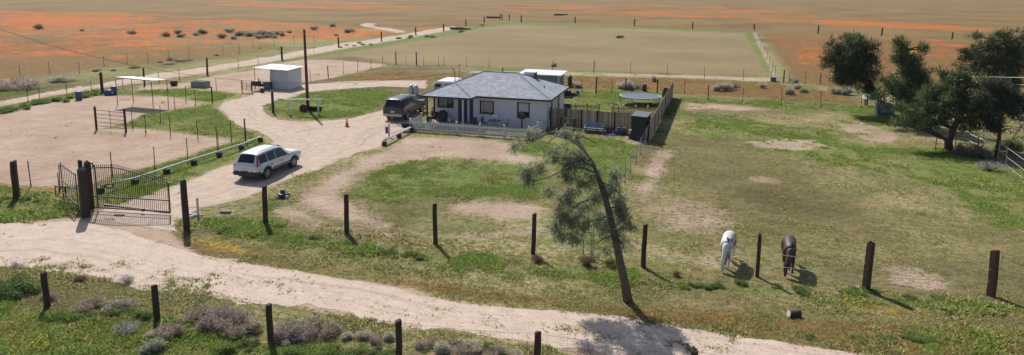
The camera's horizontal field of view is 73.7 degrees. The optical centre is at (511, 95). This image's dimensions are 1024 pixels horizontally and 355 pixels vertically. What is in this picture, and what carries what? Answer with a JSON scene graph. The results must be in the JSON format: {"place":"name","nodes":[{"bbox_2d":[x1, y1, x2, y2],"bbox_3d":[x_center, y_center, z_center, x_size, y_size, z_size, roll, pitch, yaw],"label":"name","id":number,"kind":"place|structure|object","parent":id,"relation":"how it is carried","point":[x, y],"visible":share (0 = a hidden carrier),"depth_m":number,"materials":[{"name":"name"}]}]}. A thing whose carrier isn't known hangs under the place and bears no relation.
{"place":"outdoors","nodes":[
{"label":"outdoors","id":0,"kind":"place"},
{"bbox_2d":[0,26,453,103],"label":"track","id":1,"kind":"structure","parent":0,"point":[253,61],"depth_m":101.24,"materials":[{"name":"soil"}]},
{"bbox_2d":[92,111,420,230],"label":"driveway","id":2,"kind":"structure","parent":0,"point":[315,146],"depth_m":44.50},
{"bbox_2d":[233,143,300,178],"bbox_3d":[-15.768,4.075,44.183,2.300,1.826,4.886,3,10,16],"label":"white suv","id":3,"kind":"object","parent":2,"relation":"on","point":[263,161],"visible":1,"depth_m":42.63,"materials":[{"name":"paint"}]},
{"bbox_2d":[383,93,425,119],"bbox_3d":[-9.935,0.874,63.408,2.400,2.074,5.770,3,10,14],"label":"dark suv","id":4,"kind":"object","parent":2,"relation":"on","point":[401,105],"visible":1,"depth_m":61.27,"materials":[{"name":"green paint"}]},
{"bbox_2d":[0,221,861,354],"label":"dirt road","id":5,"kind":"structure","parent":0,"point":[100,247],"depth_m":26.89,"materials":[{"name":"soil"}]},
{"bbox_2d":[0,0,1023,354],"bbox_3d":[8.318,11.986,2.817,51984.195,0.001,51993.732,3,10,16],"label":"ground","id":6,"kind":"structure","parent":0,"point":[720,40],"depth_m":53.55,"materials":[{"name":"plant"}]},
{"bbox_2d":[0,271,39,294],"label":"bush","id":7,"kind":"object","parent":6,"relation":"on","point":[18,277],"visible":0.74,"depth_m":26.89,"materials":[{"name":"green plant"}]},
{"bbox_2d":[0,278,41,299],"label":"bush","id":8,"kind":"object","parent":6,"relation":"on","point":[17,292],"visible":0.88,"depth_m":26.71,"materials":[{"name":"green plant"}]},
{"bbox_2d":[0,74,45,90],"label":"bush","id":9,"kind":"object","parent":6,"relation":"on","point":[24,83],"visible":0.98,"depth_m":76.68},
{"bbox_2d":[10,160,59,198],"bbox_3d":[-29.846,4.604,39.554,7.183,2.424,1.822,3,10,16],"label":"boundary fence","id":10,"kind":"object","parent":6,"relation":"on","point":[16,189],"visible":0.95,"depth_m":38.22,"materials":[{"name":"wood"}]},
{"bbox_2d":[38,309,63,322],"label":"weed","id":11,"kind":"object","parent":6,"relation":"on","point":[50,315],"visible":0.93,"depth_m":24.75,"materials":[{"name":"green plant"}]},
{"bbox_2d":[59,162,78,210],"bbox_3d":[-24.280,4.972,37.445,3.109,2.060,0.050,9,13,43],"label":"iron panel","id":12,"kind":"object","parent":6,"relation":"on","point":[65,183],"visible":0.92,"depth_m":37.36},
{"bbox_2d":[59,309,95,321],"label":"weed","id":13,"kind":"object","parent":6,"relation":"on","point":[71,317],"visible":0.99,"depth_m":24.83,"materials":[{"name":"green plant"}]},
{"bbox_2d":[77,166,90,217],"bbox_3d":[-22.195,5.114,35.393,0.388,2.899,0.376,9,13,43],"label":"gate post","id":14,"kind":"object","parent":6,"relation":"on","point":[84,200],"visible":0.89,"depth_m":35.26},
{"bbox_2d":[89,164,170,212],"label":"driveway gate","id":15,"kind":"structure","parent":14,"relation":"attached to","point":[120,197],"depth_m":36.14,"materials":[{"name":"black metal"}]},
{"bbox_2d":[83,160,93,208],"bbox_3d":[-22.771,4.904,36.765,0.286,2.856,0.326,9,13,43],"label":"gate post","id":16,"kind":"object","parent":6,"relation":"on","point":[87,166],"visible":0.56,"depth_m":36.61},
{"bbox_2d":[70,294,107,313],"bbox_3d":[-15.818,7.831,25.533,1.284,0.642,1.184,-3,10,-21],"label":"bush","id":17,"kind":"object","parent":6,"relation":"on","point":[84,307],"visible":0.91,"depth_m":25.61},
{"bbox_2d":[93,106,126,131],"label":"farm gate","id":18,"kind":"structure","parent":6,"relation":"on","point":[123,116],"depth_m":55.66,"materials":[{"name":"metal"}]},
{"bbox_2d":[105,305,131,315],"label":"weed","id":19,"kind":"object","parent":6,"relation":"on","point":[113,312],"visible":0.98,"depth_m":25.13,"materials":[{"name":"green plant"}]},
{"bbox_2d":[102,295,138,310],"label":"bush","id":20,"kind":"object","parent":6,"relation":"on","point":[120,302],"visible":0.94,"depth_m":25.64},
{"bbox_2d":[117,274,134,284],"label":"bush","id":21,"kind":"object","parent":6,"relation":"on","point":[128,280],"visible":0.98,"depth_m":27.78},
{"bbox_2d":[113,319,141,334],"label":"bush","id":22,"kind":"object","parent":6,"relation":"on","point":[124,328],"visible":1,"depth_m":23.86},
{"bbox_2d":[131,310,152,321],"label":"weed","id":23,"kind":"object","parent":6,"relation":"on","point":[143,315],"visible":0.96,"depth_m":24.96,"materials":[{"name":"green plant"}]},
{"bbox_2d":[115,76,168,108],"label":"shade canopy","id":24,"kind":"object","parent":6,"relation":"on","point":[138,78],"visible":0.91,"depth_m":66.69,"materials":[{"name":"metal"}]},
{"bbox_2d":[137,337,166,354],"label":"bush","id":25,"kind":"object","parent":6,"relation":"on","point":[154,345],"visible":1,"depth_m":22.63,"materials":[{"name":"green plant"}]},
{"bbox_2d":[11,37,292,75],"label":"field fence","id":26,"kind":"object","parent":6,"relation":"on","point":[120,55],"visible":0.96,"depth_m":96.61,"materials":[{"name":"wood"}]},
{"bbox_2d":[153,321,184,341],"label":"bush","id":27,"kind":"object","parent":6,"relation":"on","point":[175,331],"visible":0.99,"depth_m":23.63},
{"bbox_2d":[110,118,245,176],"bbox_3d":[-22.272,3.584,47.308,1.188,2.070,10.886,5,10,25],"label":"corral fence","id":28,"kind":"object","parent":6,"relation":"on","point":[186,146],"visible":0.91,"depth_m":46.62,"materials":[{"name":"metal"}]},
{"bbox_2d":[97,136,262,193],"bbox_3d":[-21.390,4.411,46.009,0.870,0.470,14.297,4,10,18],"label":"pipe rail","id":29,"kind":"object","parent":6,"relation":"on","point":[193,161],"visible":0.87,"depth_m":45.51,"materials":[{"name":"white metal"}]},
{"bbox_2d":[131,111,231,150],"bbox_3d":[-25.763,2.471,53.819,12.635,2.101,2.444,7,11,34],"label":"corral fence","id":30,"kind":"object","parent":6,"relation":"on","point":[180,130],"visible":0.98,"depth_m":53.83,"materials":[{"name":"wood"}]},
{"bbox_2d":[189,197,202,217],"bbox_3d":[-16.546,5.849,35.681,0.665,1.050,0.539,-4,10,-25],"label":"pipe riser","id":31,"kind":"object","parent":6,"relation":"on","point":[198,214],"visible":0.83,"depth_m":35.65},
{"bbox_2d":[181,302,212,322],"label":"bush","id":32,"kind":"object","parent":6,"relation":"on","point":[201,311],"visible":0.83,"depth_m":24.86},
{"bbox_2d":[190,80,209,87],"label":"water trough","id":33,"kind":"object","parent":6,"relation":"on","point":[200,83],"visible":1,"depth_m":78.90,"materials":[{"name":"metal"}]},
{"bbox_2d":[159,79,241,121],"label":"corral fence","id":34,"kind":"object","parent":6,"relation":"on","point":[195,99],"visible":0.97,"depth_m":69.29,"materials":[{"name":"metal"}]},
{"bbox_2d":[194,304,236,331],"bbox_3d":[-10.612,7.954,24.528,1.393,0.818,1.692,2,9,7],"label":"bush","id":35,"kind":"object","parent":6,"relation":"on","point":[203,321],"visible":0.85,"depth_m":24.29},
{"bbox_2d":[206,341,240,354],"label":"weed","id":36,"kind":"object","parent":6,"relation":"on","point":[224,349],"visible":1,"depth_m":22.61,"materials":[{"name":"green plant"}]},
{"bbox_2d":[205,308,252,330],"bbox_3d":[-10.050,8.029,24.336,1.591,0.795,1.468,3,10,14],"label":"bush","id":37,"kind":"object","parent":6,"relation":"on","point":[237,314],"visible":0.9,"depth_m":24.33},
{"bbox_2d":[219,316,263,338],"bbox_3d":[-9.422,8.104,23.932,1.217,0.714,1.478,7,11,33],"label":"bush","id":38,"kind":"object","parent":6,"relation":"on","point":[241,330],"visible":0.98,"depth_m":23.85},
{"bbox_2d":[235,336,260,352],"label":"weed","id":39,"kind":"object","parent":6,"relation":"on","point":[248,342],"visible":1,"depth_m":23.14,"materials":[{"name":"green plant"}]},
{"bbox_2d":[2,14,500,101],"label":"track fence","id":40,"kind":"object","parent":6,"relation":"on","point":[102,80],"visible":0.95,"depth_m":83.89,"materials":[{"name":"wood"}]},
{"bbox_2d":[266,182,290,198],"bbox_3d":[-13.403,5.426,39.037,1.340,0.856,0.640,0,9,-4],"label":"push mower","id":41,"kind":"object","parent":6,"relation":"on","point":[283,193],"visible":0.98,"depth_m":38.90,"materials":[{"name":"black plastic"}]},
{"bbox_2d":[254,64,303,89],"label":"run in shed","id":42,"kind":"object","parent":6,"relation":"on","point":[289,77],"visible":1,"depth_m":78.44,"materials":[{"name":"metal"}]},
{"bbox_2d":[268,317,304,344],"bbox_3d":[-7.897,8.132,23.698,1.374,0.712,1.494,-6,11,-34],"label":"bush","id":43,"kind":"object","parent":6,"relation":"on","point":[282,333],"visible":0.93,"depth_m":23.50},
{"bbox_2d":[279,343,300,354],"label":"weed","id":44,"kind":"object","parent":6,"relation":"on","point":[290,349],"visible":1,"depth_m":22.60,"materials":[{"name":"green plant"}]},
{"bbox_2d":[281,330,311,346],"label":"bush","id":45,"kind":"object","parent":6,"relation":"on","point":[300,338],"visible":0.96,"depth_m":23.31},
{"bbox_2d":[288,310,318,339],"bbox_3d":[-7.302,8.092,23.931,1.370,0.669,1.403,-2,10,-18],"label":"bush","id":46,"kind":"object","parent":6,"relation":"on","point":[301,328],"visible":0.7,"depth_m":23.98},
{"bbox_2d":[284,99,322,114],"bbox_3d":[-19.253,1.114,63.133,3.487,1.550,0.140,-1,9,-7],"label":"hitching rail","id":47,"kind":"object","parent":6,"relation":"on","point":[304,99],"visible":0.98,"depth_m":62.99,"materials":[{"name":"metal"}]},
{"bbox_2d":[303,29,309,109],"bbox_3d":[-19.562,-2.211,64.925,0.326,8.090,0.320,3,9,16],"label":"utility pole","id":48,"kind":"object","parent":6,"relation":"on","point":[306,71],"visible":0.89,"depth_m":64.80,"materials":[{"name":"brown wood"}]},
{"bbox_2d":[303,314,340,340],"bbox_3d":[-6.676,8.136,23.993,1.379,0.747,1.494,-1,9,-8],"label":"bush","id":49,"kind":"object","parent":6,"relation":"on","point":[315,323],"visible":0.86,"depth_m":23.90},
{"bbox_2d":[221,80,425,143],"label":"driveway loop","id":50,"kind":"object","parent":6,"relation":"on","point":[256,117],"visible":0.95,"depth_m":67.77,"materials":[{"name":"soil"}]},
{"bbox_2d":[317,341,343,354],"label":"weed","id":51,"kind":"object","parent":6,"relation":"on","point":[323,351],"visible":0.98,"depth_m":22.86,"materials":[{"name":"green plant"}]},
{"bbox_2d":[318,325,345,339],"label":"bush","id":52,"kind":"object","parent":6,"relation":"on","point":[326,335],"visible":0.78,"depth_m":23.79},
{"bbox_2d":[325,343,341,354],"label":"weed","id":53,"kind":"object","parent":6,"relation":"on","point":[331,351],"visible":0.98,"depth_m":22.70,"materials":[{"name":"green plant"}]},
{"bbox_2d":[340,331,353,339],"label":"bush","id":54,"kind":"object","parent":6,"relation":"on","point":[345,336],"visible":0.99,"depth_m":23.63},
{"bbox_2d":[0,267,715,354],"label":"roadside fence","id":55,"kind":"object","parent":6,"relation":"on","point":[268,311],"visible":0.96,"depth_m":23.25,"materials":[{"name":"wood"}]},
{"bbox_2d":[347,343,369,354],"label":"weed","id":56,"kind":"object","parent":6,"relation":"on","point":[357,349],"visible":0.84,"depth_m":22.82,"materials":[{"name":"green plant"}]},
{"bbox_2d":[355,329,373,340],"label":"bush","id":57,"kind":"object","parent":6,"relation":"on","point":[365,334],"visible":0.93,"depth_m":23.66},
{"bbox_2d":[368,335,382,343],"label":"bush","id":58,"kind":"object","parent":6,"relation":"on","point":[372,339],"visible":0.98,"depth_m":23.41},
{"bbox_2d":[367,345,389,354],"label":"weed","id":59,"kind":"object","parent":6,"relation":"on","point":[371,352],"visible":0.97,"depth_m":22.68,"materials":[{"name":"green plant"}]},
{"bbox_2d":[360,23,405,32],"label":"trail","id":60,"kind":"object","parent":6,"relation":"on","point":[367,24],"visible":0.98,"depth_m":187.60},
{"bbox_2d":[382,330,394,340],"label":"bush","id":61,"kind":"object","parent":6,"relation":"on","point":[387,337],"visible":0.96,"depth_m":23.63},
{"bbox_2d":[382,126,413,145],"bbox_3d":[-9.017,3.189,54.277,0.412,0.465,5.677,3,10,14],"label":"pipe rail","id":62,"kind":"object","parent":6,"relation":"on","point":[398,134],"visible":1,"depth_m":54.29,"materials":[{"name":"white metal"}]},
{"bbox_2d":[400,248,421,256],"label":"weed","id":63,"kind":"object","parent":6,"relation":"on","point":[407,252],"visible":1,"depth_m":30.95,"materials":[{"name":"green plant"}]},
{"bbox_2d":[409,85,425,106],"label":"water tanks","id":64,"kind":"object","parent":6,"relation":"on","point":[414,90],"visible":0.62,"depth_m":67.83,"materials":[{"name":"metal"}]},
{"bbox_2d":[413,336,437,350],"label":"bush","id":65,"kind":"object","parent":6,"relation":"on","point":[419,344],"visible":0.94,"depth_m":23.13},
{"bbox_2d":[432,339,452,354],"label":"bush","id":66,"kind":"object","parent":6,"relation":"on","point":[439,346],"visible":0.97,"depth_m":22.81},
{"bbox_2d":[433,77,461,89],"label":"camper trailer","id":67,"kind":"object","parent":6,"relation":"on","point":[442,82],"visible":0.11,"depth_m":70.10,"materials":[{"name":"white paint"}]},
{"bbox_2d":[448,341,472,354],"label":"bush","id":68,"kind":"object","parent":6,"relation":"on","point":[464,347],"visible":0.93,"depth_m":22.73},
{"bbox_2d":[409,118,528,138],"bbox_3d":[-3.574,2.727,55.569,10.280,1.070,0.140,3,10,16],"label":"picket fence","id":69,"kind":"object","parent":6,"relation":"on","point":[479,127],"visible":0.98,"depth_m":55.51,"materials":[{"name":"white paint"}]},
{"bbox_2d":[468,336,483,353],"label":"bush","id":70,"kind":"object","parent":6,"relation":"on","point":[476,345],"visible":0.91,"depth_m":22.96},
{"bbox_2d":[420,65,569,128],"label":"house","id":71,"kind":"structure","parent":6,"relation":"on","point":[512,96],"depth_m":59.67,"materials":[{"name":"grey"}]},
{"bbox_2d":[0,29,447,82],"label":"power cable","id":72,"kind":"object","parent":71,"relation":"attached to","point":[212,77],"visible":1,"depth_m":59.49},
{"bbox_2d":[437,110,450,121],"bbox_3d":[-6.011,1.848,60.469,1.287,0.980,1.000,3,10,16],"label":"grill","id":73,"kind":"object","parent":71,"relation":"on","point":[442,115],"visible":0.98,"depth_m":60.18,"materials":[{"name":"black paint"}]},
{"bbox_2d":[437,98,453,107],"bbox_3d":[-5.919,0.625,60.956,1.580,1.000,0.136,3,10,16],"label":"window","id":74,"kind":"structure","parent":71,"relation":"in","point":[442,103],"depth_m":61.01,"materials":[{"name":"glass"}]},
{"bbox_2d":[458,99,466,120],"bbox_3d":[-4.364,1.315,60.667,0.840,2.000,0.050,3,10,16],"label":"door","id":75,"kind":"structure","parent":71,"relation":"in","point":[459,101],"depth_m":60.66,"materials":[{"name":"wood"}]},
{"bbox_2d":[479,100,493,114],"bbox_3d":[-2.183,1.062,59.527,1.340,1.170,0.136,3,10,16],"label":"window","id":76,"kind":"structure","parent":71,"relation":"in","point":[486,107],"depth_m":59.55,"materials":[{"name":"clear glass"}]},
{"bbox_2d":[517,102,529,117],"bbox_3d":[0.981,1.257,58.646,1.160,1.290,0.136,3,10,16],"label":"window","id":77,"kind":"structure","parent":71,"relation":"in","point":[523,109],"depth_m":58.67,"materials":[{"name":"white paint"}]},
{"bbox_2d":[482,344,509,354],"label":"bush","id":78,"kind":"object","parent":6,"relation":"on","point":[498,350],"visible":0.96,"depth_m":22.73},
{"bbox_2d":[529,117,545,139],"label":"picket fence","id":79,"kind":"object","parent":6,"relation":"on","point":[542,124],"visible":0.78,"depth_m":56.38,"materials":[{"name":"white paint"}]},
{"bbox_2d":[520,69,567,84],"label":"storage shed","id":80,"kind":"structure","parent":6,"relation":"on","point":[556,76],"depth_m":76.45,"materials":[{"name":"grey"}]},
{"bbox_2d":[561,117,574,129],"bbox_3d":[4.754,2.433,58.038,1.200,1.000,0.300,4,10,19],"label":"play kitchen","id":81,"kind":"object","parent":6,"relation":"on","point":[569,122],"visible":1,"depth_m":58.07,"materials":[{"name":"brown wood"}]},
{"bbox_2d":[507,124,643,303],"bbox_3d":[2.370,4.657,26.647,5.449,7.067,1.763,0,9,-1],"label":"leaning tree","id":82,"kind":"object","parent":6,"relation":"on","point":[606,194],"visible":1,"depth_m":26.42,"materials":[{"name":"green plant"}]},
{"bbox_2d":[564,102,599,110],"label":"picket fence","id":83,"kind":"object","parent":6,"relation":"on","point":[583,106],"visible":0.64,"depth_m":65.60,"materials":[{"name":"brown wood"}]},
{"bbox_2d":[395,52,771,80],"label":"fence","id":84,"kind":"object","parent":6,"relation":"on","point":[559,65],"visible":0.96,"depth_m":97.68,"materials":[{"name":"wood"}]},
{"bbox_2d":[579,253,597,267],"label":"tumbleweed","id":85,"kind":"object","parent":6,"relation":"on","point":[587,261],"visible":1,"depth_m":29.92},
{"bbox_2d":[584,122,604,133],"bbox_3d":[6.851,2.724,56.871,1.700,0.862,0.503,4,10,19],"label":"garden bench","id":86,"kind":"object","parent":6,"relation":"on","point":[596,126],"visible":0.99,"depth_m":56.96,"materials":[{"name":"blue paint"}]},
{"bbox_2d":[550,107,650,132],"bbox_3d":[7.365,2.152,57.682,8.617,1.740,0.135,4,10,19],"label":"board fence","id":87,"kind":"object","parent":6,"relation":"on","point":[581,115],"visible":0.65,"depth_m":57.85,"materials":[{"name":"wood"}]},
{"bbox_2d":[180,179,1023,297],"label":"boundary fence","id":88,"kind":"object","parent":6,"relation":"on","point":[993,271],"visible":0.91,"depth_m":29.73,"materials":[{"name":"wood"}]},
{"bbox_2d":[604,257,616,269],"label":"weed","id":89,"kind":"object","parent":6,"relation":"on","point":[613,265],"visible":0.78,"depth_m":29.96,"materials":[{"name":"green plant"}]},
{"bbox_2d":[590,128,646,252],"bbox_3d":[6.943,4.985,41.957,0.240,1.601,22.767,3,10,17],"label":"wire fence","id":90,"kind":"object","parent":6,"relation":"on","point":[599,235],"visible":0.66,"depth_m":42.50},
{"bbox_2d":[620,79,636,89],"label":"bush","id":91,"kind":"object","parent":6,"relation":"on","point":[629,85],"visible":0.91,"depth_m":80.38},
{"bbox_2d":[611,104,656,114],"bbox_3d":[11.743,1.423,64.817,4.687,0.970,0.140,1,9,4],"label":"picket fence","id":92,"kind":"object","parent":6,"relation":"on","point":[634,108],"visible":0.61,"depth_m":64.76,"materials":[{"name":"brown wood"}]},
{"bbox_2d":[611,92,660,107],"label":"trampoline","id":93,"kind":"object","parent":6,"relation":"on","point":[637,95],"visible":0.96,"depth_m":70.25,"materials":[{"name":"fabric"}]},
{"bbox_2d":[631,111,652,140],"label":"garden shed","id":94,"kind":"structure","parent":6,"relation":"on","point":[641,121],"depth_m":54.19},
{"bbox_2d":[637,118,644,139],"bbox_3d":[10.207,2.689,54.063,0.620,1.700,0.030,6,11,29],"label":"door","id":95,"kind":"structure","parent":94,"relation":"in","point":[640,122],"depth_m":54.05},
{"bbox_2d":[649,81,673,142],"bbox_3d":[14.197,1.121,64.213,0.135,1.810,23.118,3,10,17],"label":"board fence","id":96,"kind":"object","parent":6,"relation":"on","point":[656,118],"visible":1,"depth_m":61.42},
{"bbox_2d":[567,77,861,107],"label":"yard fence","id":97,"kind":"object","parent":6,"relation":"on","point":[701,90],"visible":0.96,"depth_m":76.71,"materials":[{"name":"metal"}]},
{"bbox_2d":[720,230,736,270],"bbox_3d":[9.561,6.764,30.274,0.632,1.392,2.222,5,10,25],"label":"horse","id":98,"kind":"object","parent":6,"relation":"on","point":[728,243],"visible":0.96,"depth_m":29.70},
{"bbox_2d":[502,14,959,38],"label":"back fence","id":99,"kind":"object","parent":6,"relation":"on","point":[753,28],"visible":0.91,"depth_m":194.81,"materials":[{"name":"wood"}]},
{"bbox_2d":[781,235,796,276],"bbox_3d":[12.085,6.868,29.794,0.628,1.392,2.222,4,10,19],"label":"horse","id":100,"kind":"object","parent":6,"relation":"on","point":[788,245],"visible":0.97,"depth_m":29.22},
{"bbox_2d":[787,310,801,316],"bbox_3d":[10.557,8.177,25.567,0.494,0.257,0.255,-1,9,-9],"label":"cut log","id":101,"kind":"object","parent":6,"relation":"on","point":[794,313],"visible":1,"depth_m":25.48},
{"bbox_2d":[791,284,811,292],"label":"weed","id":102,"kind":"object","parent":6,"relation":"on","point":[801,288],"visible":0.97,"depth_m":27.84,"materials":[{"name":"green plant"}]},
{"bbox_2d":[816,29,887,103],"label":"pine tree","id":103,"kind":"object","parent":6,"relation":"on","point":[851,66],"visible":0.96,"depth_m":66.13,"materials":[{"name":"green plant"}]},
{"bbox_2d":[849,333,867,342],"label":"weed","id":104,"kind":"object","parent":6,"relation":"on","point":[860,339],"visible":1,"depth_m":23.96,"materials":[{"name":"green plant"}]},
{"bbox_2d":[875,102,894,114],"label":"blue tank","id":105,"kind":"object","parent":6,"relation":"on","point":[878,111],"visible":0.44,"depth_m":66.16,"materials":[{"name":"plastic"}]},
{"bbox_2d":[869,33,937,127],"bbox_3d":[34.935,-1.256,60.137,6.506,8.617,4.538,-4,10,-25],"label":"pine tree","id":106,"kind":"object","parent":6,"relation":"on","point":[910,85],"visible":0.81,"depth_m":60.12,"materials":[{"name":"green plant"}]},
{"bbox_2d":[899,330,927,343],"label":"weed","id":107,"kind":"object","parent":6,"relation":"on","point":[915,333],"visible":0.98,"depth_m":24.05,"materials":[{"name":"green plant"}]},
{"bbox_2d":[886,64,1008,150],"bbox_3d":[33.001,0.918,51.754,8.927,6.989,4.702,-2,10,-15],"label":"pine tree","id":108,"kind":"object","parent":6,"relation":"on","point":[929,111],"visible":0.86,"depth_m":51.55,"materials":[{"name":"green plant"}]},
{"bbox_2d":[951,140,993,156],"bbox_3d":[33.821,3.918,50.237,2.670,1.548,2.199,0,9,-1],"label":"bush","id":109,"kind":"object","parent":6,"relation":"on","point":[961,149],"visible":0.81,"depth_m":50.27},
{"bbox_2d":[971,149,992,158],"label":"bush","id":110,"kind":"object","parent":6,"relation":"on","point":[986,154],"visible":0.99,"depth_m":49.57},
{"bbox_2d":[947,25,1023,105],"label":"pine tree","id":111,"kind":"object","parent":6,"relation":"on","point":[1010,57],"visible":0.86,"depth_m":71.45,"materials":[{"name":"green plant"}]},
{"bbox_2d":[975,159,1003,171],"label":"bush","id":112,"kind":"object","parent":6,"relation":"on","point":[988,167],"visible":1,"depth_m":46.29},
{"bbox_2d":[963,128,1023,180],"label":"rail fence","id":113,"kind":"object","parent":6,"relation":"on","point":[998,151],"visible":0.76,"depth_m":49.02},
{"bbox_2d":[965,73,1023,158],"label":"pine tree","id":114,"kind":"object","parent":6,"relation":"on","point":[1003,96],"visible":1,"depth_m":49.65,"materials":[{"name":"green plant"}]},
{"bbox_2d":[993,139,1023,152],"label":"bush","id":115,"kind":"object","parent":6,"relation":"on","point":[1012,144],"visible":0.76,"depth_m":50.91,"materials":[{"name":"green plant"}]},
{"bbox_2d":[1002,110,1023,151],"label":"dead tree","id":116,"kind":"object","parent":6,"relation":"on","point":[1021,126],"visible":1,"depth_m":49.54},
{"bbox_2d":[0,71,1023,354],"bbox_3d":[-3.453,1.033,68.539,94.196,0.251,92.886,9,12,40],"label":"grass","id":117,"kind":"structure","parent":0,"point":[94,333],"depth_m":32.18,"materials":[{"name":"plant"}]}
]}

